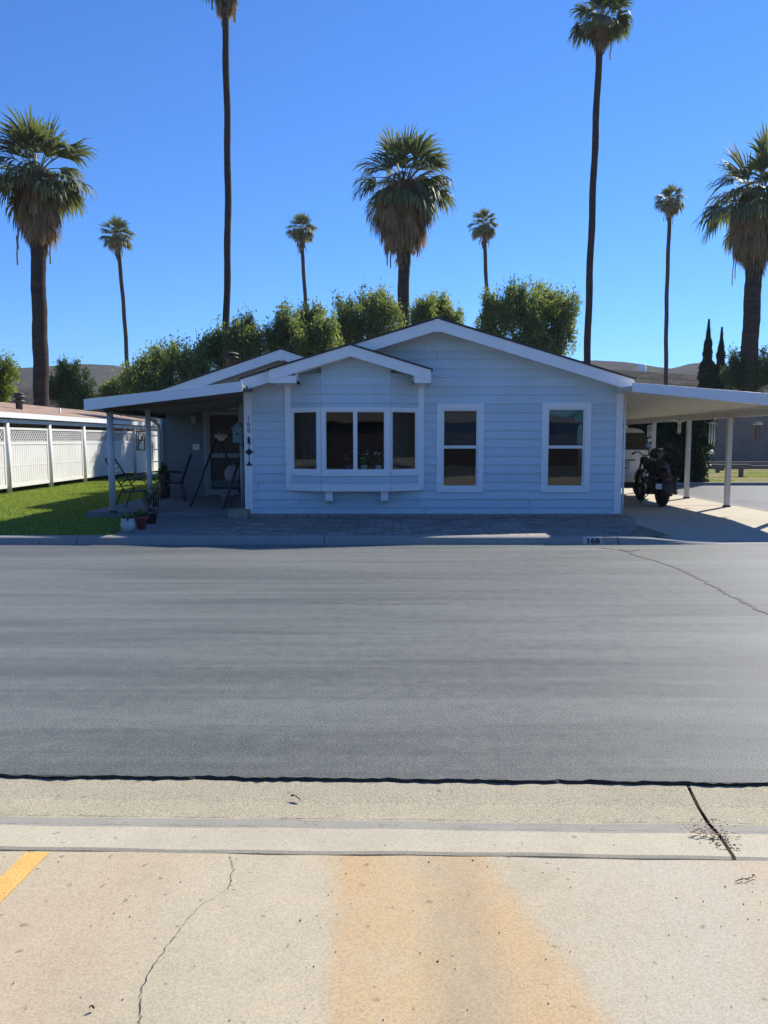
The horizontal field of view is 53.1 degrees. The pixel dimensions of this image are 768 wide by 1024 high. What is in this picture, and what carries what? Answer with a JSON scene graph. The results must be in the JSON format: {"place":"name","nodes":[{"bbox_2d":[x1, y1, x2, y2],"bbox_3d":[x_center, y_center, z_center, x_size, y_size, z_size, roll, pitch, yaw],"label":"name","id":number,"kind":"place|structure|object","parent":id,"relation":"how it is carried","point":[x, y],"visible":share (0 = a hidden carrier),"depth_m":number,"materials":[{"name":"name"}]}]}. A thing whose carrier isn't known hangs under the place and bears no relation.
{"place":"outdoors","nodes":[
{"label":"outdoors","id":0,"kind":"place"},
{"bbox_2d":[0,471,158,534],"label":"lawn","id":1,"kind":"structure","parent":0,"point":[118,529],"depth_m":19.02,"materials":[{"name":"green plant"}]},
{"bbox_2d":[0,347,21,402],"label":"broad tree","id":2,"kind":"object","parent":1,"relation":"on","point":[8,370],"visible":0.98,"depth_m":39.33,"materials":[{"name":"green plant"}]},
{"bbox_2d":[0,104,97,406],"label":"fan palm","id":3,"kind":"object","parent":1,"relation":"on","point":[39,207],"visible":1,"depth_m":36.37,"materials":[{"name":"green plant"}]},
{"bbox_2d":[0,420,136,493],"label":"fence","id":4,"kind":"object","parent":1,"relation":"on","point":[49,461],"visible":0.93,"depth_m":24.58,"materials":[{"name":"white plastic"}]},
{"bbox_2d":[0,392,158,441],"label":"neighbour house","id":5,"kind":"structure","parent":1,"relation":"on","point":[17,413],"depth_m":27.09,"materials":[{"name":"white"}]},
{"bbox_2d":[136,430,153,480],"bbox_3d":[-8.526,-2.099,27.404,0.572,2.030,0.280,0,5,0],"label":"hanging lantern","id":6,"kind":"object","parent":1,"relation":"on","point":[141,440],"visible":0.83,"depth_m":27.27,"materials":[{"name":"metal"}]},
{"bbox_2d":[136,430,157,472],"bbox_3d":[-10.450,-2.691,34.255,0.120,2.030,3.907,0,5,0],"label":"white panel fence","id":7,"kind":"object","parent":1,"relation":"on","point":[141,461],"visible":0.59,"depth_m":33.51,"materials":[{"name":"plastic"}]},
{"bbox_2d":[113,329,216,395],"bbox_3d":[-8.847,-4.526,31.689,4.080,6.334,3.877,0,5,0],"label":"pepper tree","id":8,"kind":"object","parent":1,"relation":"on","point":[154,370],"visible":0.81,"depth_m":31.14,"materials":[{"name":"green plant"}]},
{"bbox_2d":[206,0,238,331],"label":"fan palm","id":9,"kind":"object","parent":1,"relation":"on","point":[225,9],"visible":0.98,"depth_m":38.35,"materials":[{"name":"brown plant"}]},
{"bbox_2d":[192,302,277,369],"bbox_3d":[-6.372,-5.221,32.726,3.055,7.518,2.494,-4,7,-37],"label":"pepper tree","id":10,"kind":"object","parent":1,"relation":"on","point":[243,339],"visible":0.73,"depth_m":32.15,"materials":[{"name":"green plant"}]},
{"bbox_2d":[116,517,212,534],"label":"path","id":11,"kind":"structure","parent":0,"point":[174,525],"depth_m":13.23,"materials":[{"name":"concrete"}]},
{"bbox_2d":[120,512,136,532],"bbox_3d":[-4.133,0.153,12.408,0.230,0.340,0.234,5,7,44],"label":"potted plant","id":12,"kind":"object","parent":11,"relation":"on","point":[127,524],"visible":1,"depth_m":12.34,"materials":[{"name":"white plant"}]},
{"bbox_2d":[133,509,151,528],"bbox_3d":[-4.054,0.111,12.835,0.244,0.346,0.254,3,6,27],"label":"potted plant","id":13,"kind":"object","parent":11,"relation":"on","point":[141,520],"visible":0.98,"depth_m":12.77,"materials":[{"name":"brown plant"}]},
{"bbox_2d":[142,483,157,523],"bbox_3d":[-4.161,-0.169,13.653,0.283,0.750,0.293,2,6,25],"label":"potted plant","id":14,"kind":"object","parent":11,"relation":"on","point":[152,518],"visible":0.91,"depth_m":13.62,"materials":[{"name":"green plant"}]},
{"bbox_2d":[0,544,767,787],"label":"road","id":15,"kind":"structure","parent":0,"point":[545,662],"depth_m":5.58,"materials":[{"name":"grey asphalt"}]},
{"bbox_2d":[0,535,80,544],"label":"kerb","id":16,"kind":"structure","parent":15,"relation":"on","point":[38,539],"depth_m":11.82,"materials":[{"name":"grey concrete"}]},
{"bbox_2d":[77,535,324,544],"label":"kerb","id":17,"kind":"structure","parent":15,"relation":"on","point":[200,539],"depth_m":11.82,"materials":[{"name":"grey concrete"}]},
{"bbox_2d":[0,773,767,785],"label":"asphalt edge","id":18,"kind":"object","parent":15,"relation":"on","point":[445,780],"visible":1,"depth_m":3.61,"materials":[{"name":"black asphalt"}]},
{"bbox_2d":[324,535,617,544],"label":"kerb","id":19,"kind":"structure","parent":15,"relation":"on","point":[458,539],"depth_m":11.82,"materials":[{"name":"grey concrete"}]},
{"bbox_2d":[583,537,602,543],"bbox_3d":[3.207,0.439,11.822,0.300,0.114,0.077,0,5,0],"label":"kerb number","id":20,"kind":"object","parent":19,"relation":"attached to","point":[592,540],"visible":1,"depth_m":11.81,"materials":[{"name":"white paint"}]},
{"bbox_2d":[616,535,767,544],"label":"dropped kerb","id":21,"kind":"structure","parent":15,"relation":"on","point":[634,540],"depth_m":11.83,"materials":[{"name":"grey concrete"}]},
{"bbox_2d":[622,549,767,614],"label":"road crack","id":22,"kind":"object","parent":15,"relation":"on","point":[740,599],"visible":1,"depth_m":8.59,"materials":[{"name":"black asphalt"}]},
{"bbox_2d":[0,851,767,1023],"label":"driveway apron","id":23,"kind":"object","parent":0,"point":[63,949],"visible":0.98,"depth_m":2.40,"materials":[{"name":"concrete"}]},
{"bbox_2d":[0,852,49,901],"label":"painted line","id":24,"kind":"object","parent":23,"relation":"on","point":[19,870],"visible":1,"depth_m":2.78,"materials":[{"name":"yellow paint"}]},
{"bbox_2d":[138,924,182,1023],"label":"driveway crack","id":25,"kind":"object","parent":23,"relation":"on","point":[146,977],"visible":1,"depth_m":2.22,"materials":[{"name":"grey concrete"}]},
{"bbox_2d":[12,843,759,1020],"bbox_3d":[-0.001,1.372,2.018,5.200,0.005,1.927,0,5,0],"label":"grit","id":26,"kind":"object","parent":23,"relation":"on","point":[420,952],"visible":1,"depth_m":2.50,"materials":[{"name":"gravel"}]},
{"bbox_2d":[0,0,767,376],"label":"sky","id":27,"kind":"structure","parent":0,"point":[314,84],"materials":[{"name":"blue"}]},
{"bbox_2d":[11,360,761,389],"bbox_3d":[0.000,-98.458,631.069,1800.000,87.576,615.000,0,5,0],"label":"hills","id":28,"kind":"structure","parent":0,"point":[98,372],"depth_m":604.16,"materials":[{"name":"brown soil"}]},
{"bbox_2d":[6,370,767,440],"bbox_3d":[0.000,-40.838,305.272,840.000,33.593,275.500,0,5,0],"label":"foothills","id":29,"kind":"structure","parent":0,"point":[682,380],"depth_m":282.75,"materials":[{"name":"brown soil"}]},
{"bbox_2d":[638,364,645,370],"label":"water tank","id":30,"kind":"object","parent":29,"relation":"on","point":[641,367],"visible":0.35,"depth_m":323.28,"materials":[{"name":"white plastic"}]},
{"bbox_2d":[406,462,413,468],"bbox_3d":[0.507,-0.889,14.882,0.185,0.205,0.134,0,5,0],"label":"flower pot","id":31,"kind":"object","parent":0,"point":[409,465],"visible":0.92,"depth_m":14.86,"materials":[{"name":"green plant"}]},
{"bbox_2d":[187,516,637,542],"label":"paving","id":32,"kind":"structure","parent":0,"point":[615,526],"depth_m":13.18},
{"bbox_2d":[227,508,249,517],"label":"step block","id":33,"kind":"structure","parent":32,"relation":"on","point":[238,513],"depth_m":14.62,"materials":[{"name":"concrete"}]},
{"bbox_2d":[287,514,297,516],"bbox_3d":[-1.762,0.068,14.851,0.188,0.055,0.160,0,5,0],"label":"edging brick","id":34,"kind":"object","parent":32,"relation":"on","point":[292,515],"visible":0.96,"depth_m":14.77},
{"bbox_2d":[318,514,328,516],"bbox_3d":[-1.168,0.068,14.851,0.188,0.055,0.160,0,5,0],"label":"edging brick","id":35,"kind":"object","parent":32,"relation":"on","point":[323,515],"visible":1,"depth_m":14.77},
{"bbox_2d":[441,514,451,516],"bbox_3d":[1.208,0.068,14.851,0.188,0.055,0.160,0,5,0],"label":"edging brick","id":36,"kind":"object","parent":32,"relation":"on","point":[446,515],"visible":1,"depth_m":14.77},
{"bbox_2d":[472,514,482,516],"bbox_3d":[1.802,0.068,14.851,0.188,0.055,0.160,0,5,0],"label":"edging brick","id":37,"kind":"object","parent":32,"relation":"on","point":[477,515],"visible":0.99,"depth_m":14.77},
{"bbox_2d":[503,514,513,516],"bbox_3d":[2.396,0.068,14.851,0.188,0.055,0.160,0,5,0],"label":"edging brick","id":38,"kind":"object","parent":32,"relation":"on","point":[508,515],"visible":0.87,"depth_m":14.77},
{"bbox_2d":[544,514,554,516],"bbox_3d":[3.188,0.068,14.851,0.188,0.055,0.160,0,5,0],"label":"edging brick","id":39,"kind":"object","parent":32,"relation":"on","point":[549,515],"visible":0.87,"depth_m":14.77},
{"bbox_2d":[575,514,585,516],"bbox_3d":[3.782,0.068,14.851,0.188,0.055,0.160,0,5,0],"label":"edging brick","id":40,"kind":"object","parent":32,"relation":"on","point":[580,515],"visible":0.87,"depth_m":14.77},
{"bbox_2d":[606,514,616,516],"bbox_3d":[4.376,0.068,14.851,0.188,0.055,0.160,0,5,0],"label":"edging brick","id":41,"kind":"object","parent":32,"relation":"on","point":[611,515],"visible":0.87,"depth_m":14.77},
{"bbox_2d":[628,525,669,535],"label":"lot ground","id":42,"kind":"structure","parent":0,"point":[642,531],"depth_m":12.48,"materials":[{"name":"grey concrete"}]},
{"bbox_2d":[86,495,244,517],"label":"patio","id":43,"kind":"structure","parent":42,"relation":"on","point":[202,506],"depth_m":15.84,"materials":[{"name":"concrete"}]},
{"bbox_2d":[105,458,158,507],"bbox_3d":[-5.074,-0.572,15.468,0.895,1.035,0.626,0,5,2],"label":"patio chair","id":44,"kind":"object","parent":43,"relation":"on","point":[135,490],"visible":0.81,"depth_m":15.57,"materials":[{"name":"metal"}]},
{"bbox_2d":[156,462,171,497],"bbox_3d":[-5.271,-0.773,18.461,0.350,0.866,0.370,-2,6,-22],"label":"potted plant","id":45,"kind":"object","parent":43,"relation":"on","point":[162,470],"visible":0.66,"depth_m":18.40,"materials":[{"name":"green plant"}]},
{"bbox_2d":[160,454,191,500],"bbox_3d":[-4.771,-0.800,17.716,0.706,1.066,0.566,-1,5,-10],"label":"patio chair","id":46,"kind":"object","parent":43,"relation":"on","point":[183,476],"visible":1,"depth_m":17.51,"materials":[{"name":"metal"}]},
{"bbox_2d":[190,435,244,507],"bbox_3d":[-3.280,-0.922,16.737,0.840,1.512,2.139,2,6,20],"label":"porch swing","id":47,"kind":"object","parent":43,"relation":"on","point":[232,477],"visible":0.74,"depth_m":16.50,"materials":[{"name":"metal"}]},
{"bbox_2d":[220,494,233,506],"bbox_3d":[-3.280,-0.242,16.098,0.290,0.250,0.290,0,5,0],"label":"plant pot","id":48,"kind":"object","parent":43,"relation":"on","point":[229,501],"visible":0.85,"depth_m":16.01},
{"bbox_2d":[238,403,244,507],"bbox_3d":[-2.881,-1.133,15.593,0.095,2.121,0.126,-4,7,-36],"label":"post","id":49,"kind":"object","parent":43,"relation":"on","point":[240,415],"visible":0.76,"depth_m":15.57,"materials":[{"name":"white wood"}]},
{"bbox_2d":[259,293,344,355],"bbox_3d":[-3.427,-5.568,33.663,3.413,8.031,3.037,-4,7,-39],"label":"pepper tree","id":50,"kind":"object","parent":42,"relation":"on","point":[306,331],"visible":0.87,"depth_m":33.04,"materials":[{"name":"green plant"}]},
{"bbox_2d":[328,277,406,348],"bbox_3d":[-0.730,-6.561,37.082,4.390,9.369,3.090,0,5,0],"label":"pepper tree","id":51,"kind":"object","parent":42,"relation":"on","point":[378,313],"visible":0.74,"depth_m":35.98,"materials":[{"name":"green plant"}]},
{"bbox_2d":[84,317,767,515],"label":"mobile home","id":52,"kind":"object","parent":42,"relation":"on","point":[464,419],"visible":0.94,"depth_m":14.81,"materials":[{"name":"blue"}]},
{"bbox_2d":[215,415,227,440],"bbox_3d":[-3.354,-1.724,15.800,0.269,0.535,0.092,0,5,0],"label":"face ornament","id":53,"kind":"object","parent":52,"relation":"hanging from","point":[220,436],"visible":1,"depth_m":15.80,"materials":[{"name":"ceramic"}]},
{"bbox_2d":[207,415,240,495],"bbox_3d":[-3.945,-1.406,19.130,0.871,2.002,0.124,0,5,0],"label":"door","id":54,"kind":"structure","parent":52,"relation":"in","point":[214,425],"depth_m":19.13,"materials":[{"name":"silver metal"}]},
{"bbox_2d":[231,402,243,442],"bbox_3d":[-2.890,-1.768,15.201,0.240,0.790,0.200,0,5,0],"label":"birdhouse","id":55,"kind":"object","parent":52,"relation":"hanging from","point":[237,428],"visible":0.97,"depth_m":15.15,"materials":[{"name":"teal paint"}]},
{"bbox_2d":[245,448,252,461],"bbox_3d":[-2.600,-1.098,14.818,0.210,0.325,0.018,0,5,0],"label":"wall ornament","id":56,"kind":"object","parent":52,"relation":"attached to","point":[248,451],"depth_m":14.81,"materials":[{"name":"metal"}]},
{"bbox_2d":[295,462,302,468],"bbox_3d":[-1.652,-0.881,14.876,0.178,0.190,0.131,-2,6,-17],"label":"flower pot","id":57,"kind":"object","parent":52,"relation":"on","point":[298,464],"visible":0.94,"depth_m":14.86,"materials":[{"name":"green plant"}]},
{"bbox_2d":[340,450,352,468],"bbox_3d":[-0.662,-0.971,14.612,0.308,0.418,0.264,-3,6,-30],"label":"flower pot","id":58,"kind":"object","parent":52,"relation":"on","point":[346,460],"visible":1,"depth_m":14.56,"materials":[{"name":"green plant"}]},
{"bbox_2d":[290,411,418,470],"bbox_3d":[-0.563,-1.356,14.650,2.577,1.117,0.367,0,5,0],"label":"bay window","id":59,"kind":"structure","parent":52,"relation":"in","point":[321,464],"depth_m":14.51,"materials":[{"name":"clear glass"}]},
{"bbox_2d":[357,450,373,468],"bbox_3d":[-0.357,-0.967,14.580,0.270,0.416,0.293,5,7,44],"label":"flower pot","id":60,"kind":"object","parent":52,"relation":"on","point":[363,462],"visible":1,"depth_m":14.55,"materials":[{"name":"green plant"}]},
{"bbox_2d":[370,451,383,468],"bbox_3d":[-0.119,-0.958,14.582,0.293,0.398,0.304,5,7,42],"label":"flower pot","id":61,"kind":"object","parent":52,"relation":"on","point":[378,460],"visible":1,"depth_m":14.55,"materials":[{"name":"green plant"}]},
{"bbox_2d":[436,403,483,491],"bbox_3d":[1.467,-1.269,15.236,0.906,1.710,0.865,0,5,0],"label":"window","id":62,"kind":"structure","parent":52,"relation":"in","point":[460,426],"depth_m":14.88,"materials":[{"name":"white glass"}]},
{"bbox_2d":[540,402,591,491],"bbox_3d":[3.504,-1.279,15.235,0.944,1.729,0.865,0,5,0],"label":"window","id":63,"kind":"structure","parent":52,"relation":"in","point":[566,426],"depth_m":14.88,"materials":[{"name":"white glass"}]},
{"bbox_2d":[647,425,652,441],"bbox_3d":[7.564,-2.324,21.879,0.180,0.648,0.175,0,5,0],"label":"wind chime","id":64,"kind":"object","parent":52,"relation":"hanging from","point":[649,429],"visible":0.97,"depth_m":21.85,"materials":[{"name":"metal"}]},
{"bbox_2d":[672,418,686,433],"bbox_3d":[6.987,-2.074,18.186,0.340,0.456,0.096,0,5,0],"label":"wind chime","id":65,"kind":"object","parent":52,"relation":"hanging from","point":[679,422],"visible":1,"depth_m":18.18,"materials":[{"name":"metal"}]},
{"bbox_2d":[708,419,716,453],"bbox_3d":[7.470,-1.778,17.511,0.180,0.920,0.175,0,5,0],"label":"wind chime","id":66,"kind":"object","parent":52,"relation":"hanging from","point":[711,428],"visible":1,"depth_m":17.48,"materials":[{"name":"metal"}]},
{"bbox_2d":[753,415,762,441],"bbox_3d":[7.732,-1.767,15.905,0.200,0.642,0.195,0,5,0],"label":"wind chime","id":67,"kind":"object","parent":52,"relation":"hanging from","point":[757,423],"visible":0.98,"depth_m":15.88,"materials":[{"name":"metal"}]},
{"bbox_2d":[405,283,465,325],"bbox_3d":[2.457,-6.776,38.774,3.158,9.478,2.808,-3,6,-30],"label":"pepper tree","id":68,"kind":"object","parent":42,"relation":"on","point":[432,305],"visible":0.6,"depth_m":38.09,"materials":[{"name":"green plant"}]},
{"bbox_2d":[621,488,767,541],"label":"carport floor","id":69,"kind":"structure","parent":0,"point":[720,523],"depth_m":14.34,"materials":[{"name":"concrete"}]},
{"bbox_2d":[621,424,655,493],"bbox_3d":[5.980,-1.492,21.596,1.837,1.896,4.683,0,5,0],"label":"parked suv","id":70,"kind":"object","parent":69,"relation":"on","point":[637,438],"visible":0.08,"depth_m":19.42,"materials":[{"name":"paint"}]},
{"bbox_2d":[629,443,678,505],"bbox_3d":[6.233,-0.904,17.899,0.972,1.412,2.581,0,5,3],"label":"motorcycle","id":71,"kind":"object","parent":69,"relation":"on","point":[663,487],"visible":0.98,"depth_m":17.25,"materials":[{"name":"metal"}]},
{"bbox_2d":[645,443,651,454],"bbox_3d":[6.133,-1.459,17.819,0.157,0.283,0.102,-2,6,-16],"label":"mirror","id":72,"kind":"object","parent":71,"relation":"on","point":[648,445],"visible":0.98,"depth_m":17.78,"materials":[{"name":"metal"}]},
{"bbox_2d":[651,460,669,475],"bbox_3d":[6.199,-0.982,17.247,0.380,0.370,0.464,0,5,3],"label":"seat bag","id":73,"kind":"object","parent":71,"relation":"on","point":[655,465],"visible":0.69,"depth_m":17.16,"materials":[{"name":"black leather"}]},
{"bbox_2d":[649,448,664,458],"bbox_3d":[6.148,-1.322,17.375,0.270,0.260,0.328,-2,6,-20],"label":"motorcycle helmet","id":74,"kind":"object","parent":73,"relation":"on","point":[656,453],"visible":1,"depth_m":17.27,"materials":[{"name":"black paint"}]},
{"bbox_2d":[624,505,735,505],"bbox_3d":[6.280,-0.146,17.368,3.360,0.003,0.012,0,5,0],"label":"slab joint","id":75,"kind":"object","parent":69,"relation":"on","point":[676,505],"visible":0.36,"depth_m":17.36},
{"bbox_2d":[677,494,767,510],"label":"slab edging","id":76,"kind":"object","parent":69,"relation":"on","point":[723,502],"visible":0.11,"depth_m":17.64,"materials":[{"name":"grey concrete"}]},
{"bbox_2d":[677,485,767,509],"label":"side road","id":77,"kind":"structure","parent":0,"point":[757,495],"depth_m":21.79,"materials":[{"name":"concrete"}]},
{"bbox_2d":[704,469,767,481],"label":"dry lawn","id":78,"kind":"structure","parent":0,"point":[715,476],"depth_m":30.88,"materials":[{"name":"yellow plant"}]},
{"bbox_2d":[567,0,634,363],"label":"fan palm","id":79,"kind":"object","parent":78,"relation":"on","point":[602,30],"visible":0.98,"depth_m":40.13,"materials":[{"name":"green plant"}]},
{"bbox_2d":[623,419,717,481],"bbox_3d":[9.720,-2.576,27.571,3.136,3.132,4.354,0,5,0],"label":"hedge","id":80,"kind":"object","parent":78,"relation":"on","point":[666,432],"visible":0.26,"depth_m":25.82,"materials":[{"name":"green plant"}]},
{"bbox_2d":[689,120,767,391],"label":"fan palm","id":81,"kind":"object","parent":78,"relation":"on","point":[745,220],"visible":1,"depth_m":46.26,"materials":[{"name":"green plant"}]},
{"bbox_2d":[706,464,750,476],"bbox_3d":[12.400,-1.649,30.690,4.400,0.520,0.220,0,5,0],"label":"timber rail","id":82,"kind":"object","parent":78,"relation":"on","point":[741,467],"visible":0.38,"depth_m":30.57,"materials":[{"name":"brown wood"}]},
{"bbox_2d":[703,416,767,461],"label":"block wall","id":83,"kind":"structure","parent":78,"relation":"on","point":[747,446],"depth_m":43.82,"materials":[{"name":"grey concrete"}]},
{"bbox_2d":[710,462,767,469],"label":"timber rail","id":84,"kind":"object","parent":78,"relation":"on","point":[758,463],"visible":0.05,"depth_m":36.94,"materials":[{"name":"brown wood"}]},
{"bbox_2d":[715,465,767,472],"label":"timber rail","id":85,"kind":"object","parent":78,"relation":"on","point":[752,467],"visible":0.12,"depth_m":34.47,"materials":[{"name":"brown wood"}]},
{"bbox_2d":[718,342,767,392],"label":"dark tree","id":86,"kind":"object","parent":78,"relation":"on","point":[730,375],"visible":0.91,"depth_m":47.09,"materials":[{"name":"green plant"}]},
{"label":"ground","id":87,"kind":"structure","parent":0,"visible":0},
{"bbox_2d":[49,355,99,409],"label":"dark tree","id":88,"kind":"object","parent":87,"relation":"on","point":[68,389],"visible":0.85,"depth_m":44.20,"materials":[{"name":"green plant"}]},
{"bbox_2d":[93,370,129,415],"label":"dark tree","id":89,"kind":"object","parent":87,"relation":"on","point":[111,387],"visible":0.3,"depth_m":45.18,"materials":[{"name":"green plant"}]},
{"bbox_2d":[97,214,136,438],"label":"fan palm","id":90,"kind":"object","parent":87,"relation":"on","point":[116,241],"visible":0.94,"depth_m":82.66,"materials":[{"name":"green plant"}]},
{"bbox_2d":[285,211,317,309],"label":"fan palm","id":91,"kind":"object","parent":87,"relation":"on","point":[300,236],"visible":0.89,"depth_m":85.41,"materials":[{"name":"green plant"}]},
{"bbox_2d":[0,825,731,859],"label":"kerb","id":92,"kind":"structure","parent":87,"relation":"on","point":[412,842],"depth_m":2.98,"materials":[{"name":"concrete"}]},
{"bbox_2d":[690,829,726,834],"bbox_3d":[1.283,1.266,3.044,0.144,0.001,0.047,0,5,0],"label":"gutter crack","id":93,"kind":"object","parent":92,"relation":"on","point":[705,832],"visible":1,"depth_m":3.04,"materials":[{"name":"grey concrete"}]},
{"bbox_2d":[680,818,740,855],"bbox_3d":[1.306,1.278,3.025,0.235,0.004,0.302,0,5,0],"label":"joint debris","id":94,"kind":"object","parent":92,"relation":"on","point":[713,839],"visible":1,"depth_m":3.02,"materials":[{"name":"black plant"}]},
{"bbox_2d":[352,121,457,327],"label":"fan palm","id":95,"kind":"object","parent":87,"relation":"on","point":[404,211],"visible":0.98,"depth_m":41.70,"materials":[{"name":"green plant"}]},
{"bbox_2d":[466,207,499,293],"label":"fan palm","id":96,"kind":"object","parent":87,"relation":"on","point":[485,232],"visible":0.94,"depth_m":83.36,"materials":[{"name":"green plant"}]},
{"bbox_2d":[472,270,583,356],"bbox_3d":[6.558,-6.391,35.845,5.087,9.263,3.285,0,5,0],"label":"broad tree","id":97,"kind":"object","parent":87,"relation":"on","point":[535,317],"visible":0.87,"depth_m":34.88,"materials":[{"name":"green plant"}]},
{"bbox_2d":[653,183,686,384],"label":"fan palm","id":98,"kind":"object","parent":87,"relation":"on","point":[668,206],"visible":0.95,"depth_m":81.59,"materials":[{"name":"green plant"}]},
{"bbox_2d":[696,319,716,388],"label":"cypress","id":99,"kind":"object","parent":87,"relation":"on","point":[706,375],"visible":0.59,"depth_m":53.96,"materials":[{"name":"green plant"}]},
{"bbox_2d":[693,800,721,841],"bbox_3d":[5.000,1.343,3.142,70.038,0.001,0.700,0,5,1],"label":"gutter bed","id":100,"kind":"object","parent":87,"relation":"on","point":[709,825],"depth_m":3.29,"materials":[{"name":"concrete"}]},
{"bbox_2d":[0,778,706,824],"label":"gutter","id":101,"kind":"object","parent":100,"relation":"on","point":[560,803],"visible":0.99,"depth_m":3.43,"materials":[{"name":"concrete"}]},
{"bbox_2d":[0,817,712,833],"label":"kerb riser","id":102,"kind":"object","parent":101,"relation":"on","point":[330,824],"visible":0.98,"depth_m":3.17,"materials":[{"name":"concrete"}]},
{"bbox_2d":[376,819,486,820],"bbox_3d":[0.176,1.291,3.225,0.558,0.001,0.006,0,5,1],"label":"kerb crack","id":103,"kind":"object","parent":101,"relation":"on","point":[414,819],"visible":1,"depth_m":3.23,"materials":[{"name":"grey concrete"}]},
{"bbox_2d":[689,785,767,824],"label":"gutter","id":104,"kind":"object","parent":100,"relation":"on","point":[733,805],"visible":0.96,"depth_m":3.40,"materials":[{"name":"concrete"}]},
{"bbox_2d":[713,825,767,833],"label":"kerb riser","id":105,"kind":"object","parent":104,"relation":"on","point":[746,829],"visible":0.92,"depth_m":3.13,"materials":[{"name":"concrete"}]},
{"bbox_2d":[714,327,726,389],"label":"cypress","id":106,"kind":"object","parent":87,"relation":"on","point":[720,355],"visible":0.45,"depth_m":55.00,"materials":[{"name":"green plant"}]},
{"bbox_2d":[677,482,767,484],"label":"kerb","id":107,"kind":"structure","parent":87,"relation":"on","point":[722,483],"depth_m":25.62,"materials":[{"name":"grey concrete"}]},
{"bbox_2d":[720,834,767,860],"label":"kerb","id":108,"kind":"structure","parent":87,"relation":"on","point":[754,847],"depth_m":2.96,"materials":[{"name":"concrete"}]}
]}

